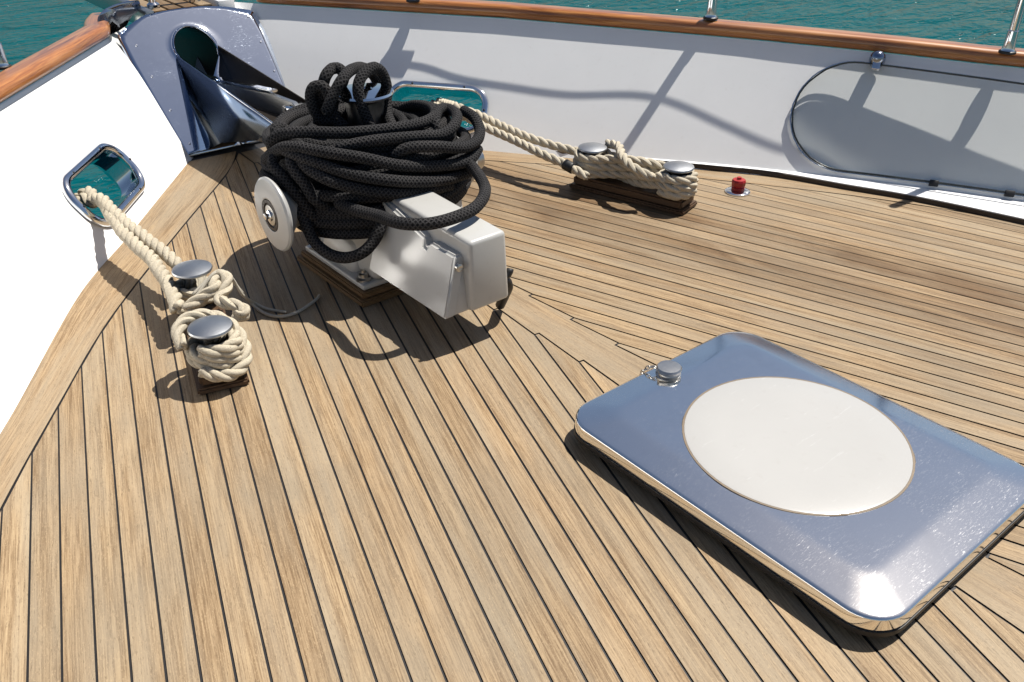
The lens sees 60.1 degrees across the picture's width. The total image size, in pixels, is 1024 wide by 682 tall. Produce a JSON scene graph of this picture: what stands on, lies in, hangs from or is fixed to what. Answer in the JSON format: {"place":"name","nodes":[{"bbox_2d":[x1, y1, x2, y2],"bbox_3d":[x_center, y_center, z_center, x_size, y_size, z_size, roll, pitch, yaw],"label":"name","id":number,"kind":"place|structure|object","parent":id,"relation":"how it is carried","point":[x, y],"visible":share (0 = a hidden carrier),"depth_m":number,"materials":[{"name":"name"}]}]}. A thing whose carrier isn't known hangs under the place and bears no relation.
{"place":"outdoors","nodes":[
{"label":"outdoors","id":0,"kind":"place"},
{"bbox_2d":[0,142,1023,681],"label":"deck","id":1,"kind":"structure","parent":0,"point":[340,486],"depth_m":2.23,"materials":[{"name":"brown wood"}]},
{"bbox_2d":[0,12,192,432],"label":"bulwark","id":2,"kind":"object","parent":1,"relation":"attached to","point":[63,127],"visible":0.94,"depth_m":3.19,"materials":[{"name":"paint"}]},
{"bbox_2d":[0,43,11,69],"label":"stanchion","id":3,"kind":"object","parent":2,"relation":"on","point":[4,64],"visible":1,"depth_m":3.29,"materials":[{"name":"metal"}]},
{"bbox_2d":[97,0,140,33],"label":"rail chock","id":4,"kind":"object","parent":2,"relation":"on","point":[118,16],"visible":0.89,"depth_m":4.13,"materials":[{"name":"silver metal"}]},
{"bbox_2d":[171,259,249,394],"bbox_3d":[-0.906,-0.064,2.614,0.140,0.181,0.524,-13,34,-20],"label":"bollard","id":5,"kind":"object","parent":1,"relation":"on","point":[209,329],"visible":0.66,"depth_m":2.45,"materials":[{"name":"silver metal"}]},
{"bbox_2d":[74,186,252,381],"bbox_3d":[-1.182,-0.251,2.875,0.279,0.166,1.411,-23,38,-33],"label":"mooring rope","id":6,"kind":"object","parent":5,"relation":"attached to","point":[213,362],"visible":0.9,"depth_m":2.61,"materials":[{"name":"beige fabric"}]},
{"bbox_2d":[118,6,305,156],"bbox_3d":[-1.352,-1.222,4.155,0.697,0.544,1.681,-23,38,-33],"label":"bow fairing","id":7,"kind":"object","parent":1,"relation":"on","point":[201,111],"visible":0.94,"depth_m":4.12,"materials":[{"name":"metal"}]},
{"bbox_2d":[205,74,301,113],"bbox_3d":[-1.186,-1.107,3.922,0.093,0.146,1.180,-23,38,-33],"label":"anchor shank","id":8,"kind":"object","parent":7,"relation":"in","point":[259,97],"visible":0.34,"depth_m":3.80,"materials":[{"name":"metal"}]},
{"bbox_2d":[192,269,319,317],"bbox_3d":[-0.797,-0.167,2.768,0.402,0.197,0.119,-17,35,-25],"label":"cord","id":9,"kind":"object","parent":1,"relation":"on","point":[205,282],"visible":0.94,"depth_m":2.80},
{"bbox_2d":[254,83,513,318],"bbox_3d":[-0.304,-0.447,2.844,0.843,0.589,0.855,-23,38,-33],"label":"windlass","id":10,"kind":"object","parent":1,"relation":"on","point":[450,271],"visible":0.59,"depth_m":2.70,"materials":[{"name":"white metal"}]},
{"bbox_2d":[259,62,490,263],"bbox_3d":[-0.410,-0.601,2.887,0.722,0.546,1.010,-23,38,-33],"label":"black rope","id":11,"kind":"object","parent":10,"relation":"on","point":[329,170],"visible":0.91,"depth_m":2.76,"materials":[{"name":"black fabric"}]},
{"bbox_2d":[195,0,1023,200],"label":"bulwark","id":12,"kind":"object","parent":1,"relation":"attached to","point":[686,96],"visible":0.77,"depth_m":3.95,"materials":[{"name":"paint"}]},
{"bbox_2d":[85,0,234,22],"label":"bow platform","id":13,"kind":"structure","parent":12,"relation":"attached to","point":[147,7],"depth_m":4.39,"materials":[{"name":"brown wood"}]},
{"bbox_2d":[406,0,419,2],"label":"stanchion","id":14,"kind":"object","parent":12,"relation":"on","point":[412,1],"visible":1,"depth_m":4.19,"materials":[{"name":"metal"}]},
{"bbox_2d":[703,0,717,19],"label":"stanchion","id":15,"kind":"object","parent":12,"relation":"on","point":[711,11],"visible":1,"depth_m":3.92,"materials":[{"name":"metal"}]},
{"bbox_2d":[790,51,1023,196],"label":"rail","id":16,"kind":"object","parent":12,"relation":"attached to","point":[877,59],"visible":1,"depth_m":3.69,"materials":[{"name":"metal"}]},
{"bbox_2d":[998,0,1023,54],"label":"stanchion","id":17,"kind":"object","parent":12,"relation":"on","point":[1010,42],"visible":1,"depth_m":3.50,"materials":[{"name":"metal"}]},
{"bbox_2d":[569,142,696,215],"bbox_3d":[0.494,-0.675,3.602,0.524,0.181,0.140,20,37,29],"label":"bollard","id":18,"kind":"object","parent":1,"relation":"on","point":[617,189],"visible":0.63,"depth_m":3.58,"materials":[{"name":"silver metal"}]},
{"bbox_2d":[431,97,698,200],"bbox_3d":[0.122,-0.860,3.809,1.477,0.194,0.248,23,39,33],"label":"mooring rope","id":19,"kind":"object","parent":18,"relation":"attached to","point":[637,171],"visible":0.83,"depth_m":3.61,"materials":[{"name":"beige fabric"}]},
{"bbox_2d":[725,176,749,196],"bbox_3d":[0.940,-0.650,3.670,0.104,0.066,0.104,-23,38,-33],"label":"deck filler","id":20,"kind":"object","parent":1,"relation":"on","point":[737,188],"visible":1,"depth_m":3.65,"materials":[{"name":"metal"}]},
{"bbox_2d":[557,151,1023,224],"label":"deck curb","id":21,"kind":"structure","parent":1,"relation":"on","point":[1010,210],"depth_m":3.63,"materials":[{"name":"white paint"}]},
{"bbox_2d":[574,331,1023,636],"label":"deck hatch","id":22,"kind":"object","parent":1,"relation":"on","point":[847,504],"visible":1,"depth_m":2.02,"materials":[{"name":"metal"}]},
{"bbox_2d":[0,0,1023,217],"bbox_3d":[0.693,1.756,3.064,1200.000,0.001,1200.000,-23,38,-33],"label":"sea","id":23,"kind":"structure","parent":0,"point":[28,28],"depth_m":14.69,"materials":[{"name":"liquid"}]}
]}

